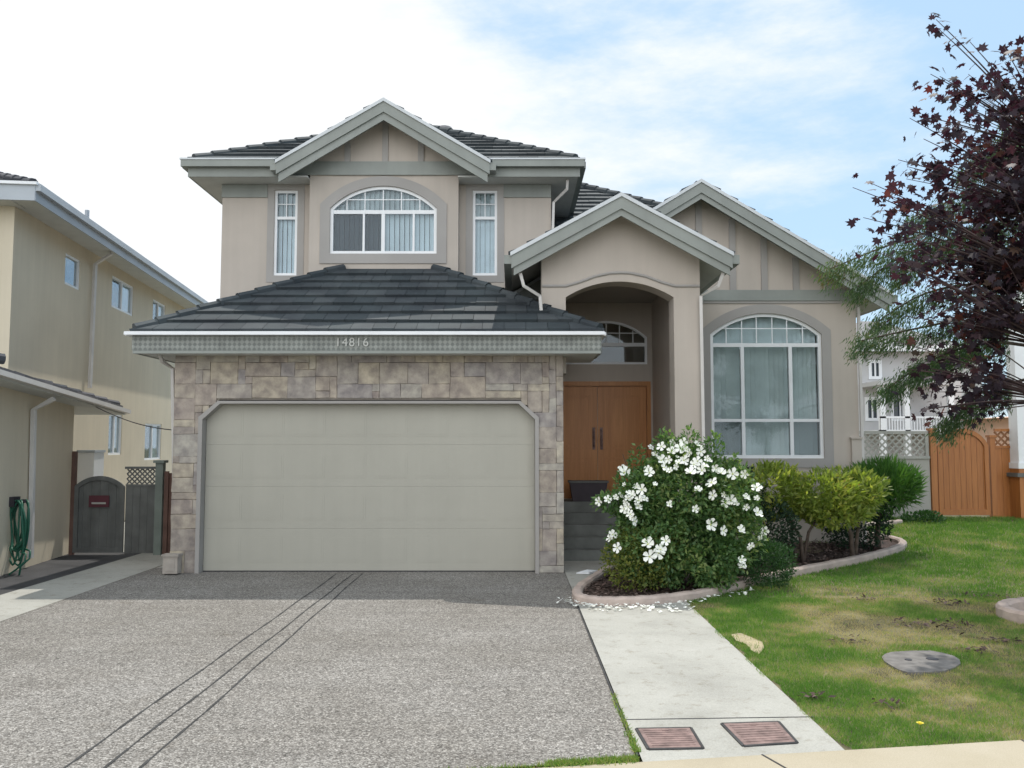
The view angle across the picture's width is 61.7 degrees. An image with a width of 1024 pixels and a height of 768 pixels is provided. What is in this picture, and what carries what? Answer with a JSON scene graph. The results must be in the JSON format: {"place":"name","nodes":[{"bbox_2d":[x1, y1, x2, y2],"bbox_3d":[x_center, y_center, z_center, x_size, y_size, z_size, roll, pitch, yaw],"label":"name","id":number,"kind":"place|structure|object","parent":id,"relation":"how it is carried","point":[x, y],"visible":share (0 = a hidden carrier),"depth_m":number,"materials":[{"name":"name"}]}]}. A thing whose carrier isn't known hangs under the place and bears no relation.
{"place":"outdoors","nodes":[
{"label":"outdoors","id":0,"kind":"place"},
{"bbox_2d":[0,552,140,594],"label":"neighbour drive","id":1,"kind":"structure","parent":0,"point":[55,568],"depth_m":12.79,"materials":[{"name":"concrete"}]},
{"bbox_2d":[68,451,77,554],"bbox_3d":[-7.381,1.999,14.406,0.062,1.728,0.080,0,-4,0],"label":"gate post","id":2,"kind":"object","parent":1,"relation":"on","point":[74,465],"visible":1,"depth_m":14.38,"materials":[{"name":"wood"}]},
{"bbox_2d":[72,476,124,552],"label":"garden gate","id":3,"kind":"structure","parent":2,"relation":"attached to","point":[99,514],"depth_m":14.37,"materials":[{"name":"grey paint"}]},
{"bbox_2d":[0,553,162,620],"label":"side path","id":4,"kind":"structure","parent":0,"point":[23,600],"depth_m":11.30,"materials":[{"name":"concrete"}]},
{"bbox_2d":[124,467,155,552],"bbox_3d":[-6.263,2.112,14.399,0.511,1.442,0.049,0,-4,0],"label":"lattice fence","id":5,"kind":"object","parent":4,"relation":"on","point":[139,518],"visible":1,"depth_m":14.38,"materials":[{"name":"grey paint"}]},
{"bbox_2d":[153,460,167,554],"bbox_3d":[-5.927,2.074,14.401,0.184,1.578,0.180,0,-4,0],"label":"fence post","id":6,"kind":"object","parent":4,"relation":"on","point":[160,468],"visible":0.96,"depth_m":14.35,"materials":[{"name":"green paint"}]},
{"bbox_2d":[162,471,171,553],"bbox_3d":[-5.670,2.167,14.399,0.358,1.393,0.070,0,-4,0],"label":"wood fence","id":7,"kind":"object","parent":4,"relation":"on","point":[167,513],"visible":0.43,"depth_m":14.38,"materials":[{"name":"wood"}]},
{"bbox_2d":[77,450,105,483],"bbox_3d":[-8.227,2.156,16.691,0.353,1.732,0.440,0,-4,0],"label":"utility cabinet","id":8,"kind":"object","parent":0,"point":[90,463],"visible":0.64,"depth_m":16.54,"materials":[{"name":"white paint"}]},
{"bbox_2d":[0,172,207,575],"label":"neighbour house","id":9,"kind":"structure","parent":0,"point":[70,361],"depth_m":16.30,"materials":[{"name":"beige paint"}]},
{"bbox_2d":[9,496,30,574],"bbox_3d":[-7.099,2.231,12.294,0.566,1.212,0.261,-4,-6,44],"label":"garden hose","id":10,"kind":"object","parent":9,"relation":"hanging from","point":[15,503],"visible":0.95,"depth_m":12.30,"materials":[{"name":"plastic"}]},
{"bbox_2d":[65,253,79,289],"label":"window","id":11,"kind":"structure","parent":9,"relation":"in","point":[69,265],"depth_m":17.62,"materials":[{"name":"glass"}]},
{"bbox_2d":[108,415,121,454],"bbox_3d":[-9.356,1.179,20.020,0.121,0.952,0.919,0,-4,-7],"label":"window","id":12,"kind":"structure","parent":9,"relation":"in","point":[114,431],"depth_m":20.10,"materials":[{"name":"white paint"}]},
{"bbox_2d":[111,275,132,315],"bbox_3d":[-9.383,-2.092,20.473,0.122,0.740,1.542,0,-4,-7],"label":"window","id":13,"kind":"structure","parent":9,"relation":"in","point":[120,293],"depth_m":20.52,"materials":[{"name":"white paint"}]},
{"bbox_2d":[144,423,160,459],"bbox_3d":[-9.717,1.549,22.987,0.128,0.964,1.480,0,-4,-7],"label":"window","id":14,"kind":"structure","parent":9,"relation":"in","point":[152,437],"depth_m":23.06,"materials":[{"name":"glass"}]},
{"bbox_2d":[153,299,164,318],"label":"window","id":15,"kind":"structure","parent":9,"relation":"in","point":[157,306],"depth_m":23.47,"materials":[{"name":"white glass"}]},
{"bbox_2d":[0,521,642,767],"bbox_3d":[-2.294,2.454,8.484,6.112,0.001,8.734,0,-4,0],"label":"driveway","id":16,"kind":"structure","parent":0,"point":[422,669],"depth_m":6.91,"materials":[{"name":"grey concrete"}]},
{"bbox_2d":[161,553,182,573],"bbox_3d":[-4.845,2.557,12.205,0.240,0.270,0.175,0,-4,0],"label":"utility box","id":17,"kind":"object","parent":16,"relation":"on","point":[172,563],"visible":1,"depth_m":12.13,"materials":[{"name":"beige concrete"}]},
{"bbox_2d":[63,574,361,767],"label":"driveway joint","id":18,"kind":"object","parent":16,"relation":"on","point":[125,750],"visible":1,"depth_m":6.42,"materials":[{"name":"grey concrete"}]},
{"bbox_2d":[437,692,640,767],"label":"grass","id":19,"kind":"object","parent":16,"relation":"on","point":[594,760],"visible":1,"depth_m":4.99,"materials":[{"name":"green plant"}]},
{"bbox_2d":[577,606,638,755],"bbox_3d":[0.750,2.378,7.453,0.015,0.004,4.700,0,-4,0],"label":"walkway joint","id":20,"kind":"object","parent":16,"relation":"on","point":[607,680],"visible":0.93,"depth_m":7.14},
{"bbox_2d":[0,0,1023,417],"label":"sky","id":21,"kind":"structure","parent":0,"point":[776,105],"materials":[{"name":"white"}]},
{"bbox_2d":[564,561,843,761],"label":"walkway","id":22,"kind":"structure","parent":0,"point":[683,663],"depth_m":6.69,"materials":[{"name":"concrete"}]},
{"bbox_2d":[576,569,596,573],"bbox_3d":[1.084,2.689,12.306,0.194,0.049,0.317,-2,-5,31],"label":"newspaper","id":23,"kind":"object","parent":22,"relation":"on","point":[587,571],"visible":0.89,"depth_m":12.21,"materials":[{"name":"paper"}]},
{"bbox_2d":[556,585,753,612],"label":"fallen petals","id":24,"kind":"object","parent":22,"relation":"on","point":[668,606],"visible":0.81,"depth_m":9.75,"materials":[{"name":"white plant"}]},
{"bbox_2d":[635,727,704,749],"bbox_3d":[0.988,2.245,5.396,0.378,0.048,0.410,0,-4,0],"label":"utility cover","id":25,"kind":"object","parent":22,"relation":"on","point":[669,738],"visible":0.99,"depth_m":5.37,"materials":[{"name":"brown metal"}]},
{"bbox_2d":[627,716,811,719],"bbox_3d":[1.410,2.262,5.798,1.288,0.003,0.012,0,-4,-3],"label":"walkway joint","id":26,"kind":"object","parent":22,"relation":"on","point":[717,718],"visible":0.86,"depth_m":5.79,"materials":[{"name":"grey concrete"}]},
{"bbox_2d":[720,721,798,746],"bbox_3d":[1.584,2.251,5.483,0.408,0.048,0.478,0,-4,0],"label":"utility cover","id":27,"kind":"object","parent":22,"relation":"on","point":[756,733],"visible":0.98,"depth_m":5.47,"materials":[{"name":"brown metal"}]},
{"bbox_2d":[544,740,1023,767],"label":"sidewalk","id":28,"kind":"structure","parent":0,"point":[1002,754],"depth_m":5.03,"materials":[{"name":"concrete"}]},
{"bbox_2d":[761,754,785,767],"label":"sidewalk joint","id":29,"kind":"object","parent":28,"relation":"on","point":[773,760],"visible":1,"depth_m":5.00,"materials":[{"name":"grey concrete"}]},
{"bbox_2d":[686,515,1023,749],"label":"lawn ground","id":30,"kind":"structure","parent":0,"point":[843,746],"depth_m":8.36,"materials":[{"name":"green plant"}]},
{"bbox_2d":[124,97,897,572],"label":"suburban house","id":31,"kind":"structure","parent":30,"relation":"on","point":[406,341],"depth_m":12.86,"materials":[{"name":"paint"}]},
{"bbox_2d":[96,407,170,429],"bbox_3d":[-6.078,0.559,13.998,2.786,0.470,0.014,-3,-5,35],"label":"cable","id":32,"kind":"object","parent":31,"relation":"attached to","point":[133,422],"visible":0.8,"depth_m":14.09,"materials":[{"name":"plastic"}]},
{"bbox_2d":[266,184,304,281],"bbox_3d":[-3.930,-2.622,14.934,0.642,1.741,0.152,0,-4,0],"label":"window","id":33,"kind":"structure","parent":31,"relation":"in","point":[295,228],"depth_m":14.91,"materials":[{"name":"white paint"}]},
{"bbox_2d":[203,404,534,571],"bbox_3d":[-2.082,1.507,12.568,4.829,2.452,0.055,0,-4,0],"label":"garage door","id":34,"kind":"structure","parent":31,"relation":"in","point":[289,487],"depth_m":12.55,"materials":[{"name":"paint"}]},
{"bbox_2d":[319,176,446,263],"bbox_3d":[-2.196,-2.800,14.701,2.162,1.513,0.183,0,-4,0],"label":"window","id":35,"kind":"structure","parent":31,"relation":"in","point":[355,251],"depth_m":14.67,"materials":[{"name":"white paint"}]},
{"bbox_2d":[466,184,503,281],"bbox_3d":[-0.470,-2.622,14.933,0.666,1.741,0.152,0,-4,0],"label":"window","id":36,"kind":"structure","parent":31,"relation":"in","point":[484,213],"depth_m":14.91,"materials":[{"name":"glass"}]},
{"bbox_2d":[568,480,608,500],"bbox_3d":[1.327,1.860,14.927,0.689,0.353,0.320,0,-4,0],"label":"planter","id":37,"kind":"object","parent":31,"relation":"on","point":[583,490],"visible":0.97,"depth_m":14.79,"materials":[{"name":"grey paint"}]},
{"bbox_2d":[566,321,646,363],"bbox_3d":[1.719,-0.751,15.645,1.483,0.797,0.070,0,-4,0],"label":"window","id":38,"kind":"structure","parent":31,"relation":"in","point":[606,344],"depth_m":15.62,"materials":[{"name":"white paint"}]},
{"bbox_2d":[563,381,651,498],"bbox_3d":[1.551,1.015,15.496,1.923,2.122,0.141,0,-4,0],"label":"front door","id":39,"kind":"structure","parent":31,"relation":"in","point":[619,411],"depth_m":15.51,"materials":[{"name":"brown wood"}]},
{"bbox_2d":[703,304,833,467],"bbox_3d":[4.441,0.031,15.025,2.268,2.853,0.223,0,-4,0],"label":"window","id":40,"kind":"structure","parent":31,"relation":"in","point":[762,428],"depth_m":15.06,"materials":[{"name":"glass"}]},
{"bbox_2d":[572,532,906,605],"bbox_3d":[3.526,2.631,12.881,7.968,0.323,2.367,3,-5,-40],"label":"garden edging","id":41,"kind":"object","parent":30,"relation":"on","point":[578,595],"visible":0.73,"depth_m":10.72,"materials":[{"name":"concrete"}]},
{"bbox_2d":[583,537,897,596],"bbox_3d":[3.299,2.654,13.146,7.855,0.186,2.945,3,-5,-40],"label":"mulch bed","id":42,"kind":"object","parent":30,"relation":"on","point":[887,543],"visible":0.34,"depth_m":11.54,"materials":[{"name":"brown wood"}]},
{"bbox_2d":[590,423,769,592],"bbox_3d":[2.124,1.566,10.965,2.318,2.140,1.510,0,-4,0],"label":"flowering bush","id":43,"kind":"object","parent":42,"relation":"on","point":[670,557],"visible":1,"depth_m":10.60,"materials":[{"name":"green plant"}]},
{"bbox_2d":[700,458,801,565],"bbox_3d":[3.429,1.876,12.545,1.568,1.627,1.072,-1,-4,18],"label":"evergreen shrub","id":44,"kind":"object","parent":42,"relation":"on","point":[785,538],"visible":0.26,"depth_m":12.31,"materials":[{"name":"green plant"}]},
{"bbox_2d":[736,538,798,588],"bbox_3d":[3.274,2.304,11.074,0.875,0.636,0.737,0,-4,0],"label":"box bush","id":45,"kind":"object","parent":42,"relation":"on","point":[783,575],"visible":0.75,"depth_m":10.93,"materials":[{"name":"green plant"}]},
{"bbox_2d":[729,457,892,562],"bbox_3d":[4.371,1.893,12.782,2.752,1.602,1.245,0,-4,0],"label":"golden shrub","id":46,"kind":"object","parent":42,"relation":"on","point":[849,498],"visible":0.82,"depth_m":12.58,"materials":[{"name":"green plant"}]},
{"bbox_2d":[821,492,895,550],"bbox_3d":[5.604,2.180,13.974,1.368,1.164,0.962,0,-4,0],"label":"dark shrub","id":47,"kind":"object","parent":42,"relation":"on","point":[844,541],"visible":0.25,"depth_m":13.83,"materials":[{"name":"green plant"}]},
{"bbox_2d":[832,452,929,549],"bbox_3d":[6.027,1.914,13.971,1.653,1.630,1.205,1,-4,-21],"label":"spiky shrub","id":48,"kind":"object","parent":42,"relation":"on","point":[901,476],"visible":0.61,"depth_m":13.75,"materials":[{"name":"green plant"}]},
{"bbox_2d":[731,633,763,653],"bbox_3d":[2.234,2.416,7.989,0.232,0.001,0.851,0,-4,0],"label":"bare patch","id":49,"kind":"object","parent":30,"relation":"on","point":[749,641],"visible":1,"depth_m":8.05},
{"bbox_2d":[867,519,902,526],"bbox_3d":[7.271,2.786,16.994,1.352,0.136,0.137,2,-4,-28],"label":"garden edging","id":50,"kind":"object","parent":30,"relation":"on","point":[898,521],"visible":0.28,"depth_m":17.14,"materials":[{"name":"concrete"}]},
{"bbox_2d":[859,431,930,517],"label":"fence wall","id":51,"kind":"structure","parent":30,"relation":"on","point":[924,461],"depth_m":18.48,"materials":[{"name":"grey paint"}]},
{"bbox_2d":[797,591,1021,709],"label":"bare soil patches","id":52,"kind":"object","parent":30,"relation":"on","point":[983,648],"visible":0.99,"depth_m":8.53,"materials":[{"name":"brown soil"}]},
{"bbox_2d":[808,115,1023,453],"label":"cedar tree","id":53,"kind":"object","parent":30,"relation":"on","point":[952,425],"visible":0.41,"depth_m":11.01,"materials":[{"name":"green plant"}]},
{"bbox_2d":[882,650,960,674],"bbox_3d":[3.513,2.375,7.302,0.690,0.053,0.727,0,-4,0],"label":"valve cover","id":54,"kind":"object","parent":30,"relation":"on","point":[920,662],"visible":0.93,"depth_m":7.25,"materials":[{"name":"concrete"}]},
{"bbox_2d":[899,509,946,523],"bbox_3d":[8.356,2.690,17.446,0.976,0.293,0.623,0,-4,0],"label":"ground shrub","id":55,"kind":"object","parent":30,"relation":"on","point":[928,514],"visible":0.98,"depth_m":17.36,"materials":[{"name":"green plant"}]},
{"bbox_2d":[926,428,938,515],"bbox_3d":[9.069,1.933,18.445,0.170,1.959,0.170,0,-4,0],"label":"gate post","id":56,"kind":"object","parent":30,"relation":"on","point":[933,480],"visible":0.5,"depth_m":18.38,"materials":[{"name":"brown wood"}]},
{"bbox_2d":[937,429,990,514],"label":"garden gate","id":57,"kind":"structure","parent":56,"relation":"attached to","point":[963,482],"depth_m":18.42,"materials":[{"name":"brown wood"}]},
{"bbox_2d":[845,12,1023,429],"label":"maple tree","id":58,"kind":"object","parent":30,"relation":"on","point":[997,316],"visible":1,"depth_m":9.41,"materials":[{"name":"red plant"}]},
{"bbox_2d":[985,435,997,516],"bbox_3d":[10.344,2.008,18.440,0.150,1.809,0.170,0,-4,0],"label":"gate post","id":59,"kind":"object","parent":30,"relation":"on","point":[992,473],"visible":0.82,"depth_m":18.39,"materials":[{"name":"brown wood"}]},
{"bbox_2d":[993,429,1010,517],"bbox_3d":[11.106,1.923,18.441,1.403,1.919,0.060,0,-4,0],"label":"lattice fence","id":60,"kind":"object","parent":30,"relation":"on","point":[1002,470],"visible":0.53,"depth_m":18.43,"materials":[{"name":"brown wood"}]},
{"bbox_2d":[995,597,1023,623],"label":"ring","id":61,"kind":"object","parent":30,"relation":"on","point":[1010,609],"visible":0.92,"depth_m":9.15,"materials":[{"name":"concrete"}]},
{"bbox_2d":[1006,292,1023,519],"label":"porch column","id":62,"kind":"structure","parent":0,"point":[1016,443],"depth_m":18.25,"materials":[{"name":"white paint"}]},
{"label":"far lawn","id":63,"kind":"structure","parent":0,"visible":0},
{"bbox_2d":[856,321,962,455],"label":"house","id":64,"kind":"structure","parent":63,"relation":"on","point":[900,417],"depth_m":34.01,"materials":[{"name":"white paint"}]},
{"bbox_2d":[864,397,877,420],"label":"window","id":65,"kind":"structure","parent":64,"relation":"in","point":[870,415],"depth_m":34.00,"materials":[{"name":"white paint"}]},
{"bbox_2d":[868,360,881,378],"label":"window","id":66,"kind":"structure","parent":64,"relation":"in","point":[874,369],"depth_m":34.10,"materials":[{"name":"white paint"}]},
{"bbox_2d":[890,397,910,420],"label":"window","id":67,"kind":"structure","parent":64,"relation":"in","point":[898,412],"depth_m":34.00,"materials":[{"name":"white paint"}]},
{"bbox_2d":[961,362,982,418],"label":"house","id":68,"kind":"structure","parent":63,"relation":"on","point":[963,371],"depth_m":44.10,"materials":[{"name":"white"}]},
{"bbox_2d":[962,417,1008,445],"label":"house","id":69,"kind":"structure","parent":63,"relation":"on","point":[1002,424],"depth_m":30.98,"materials":[{"name":"beige paint"}]}
]}

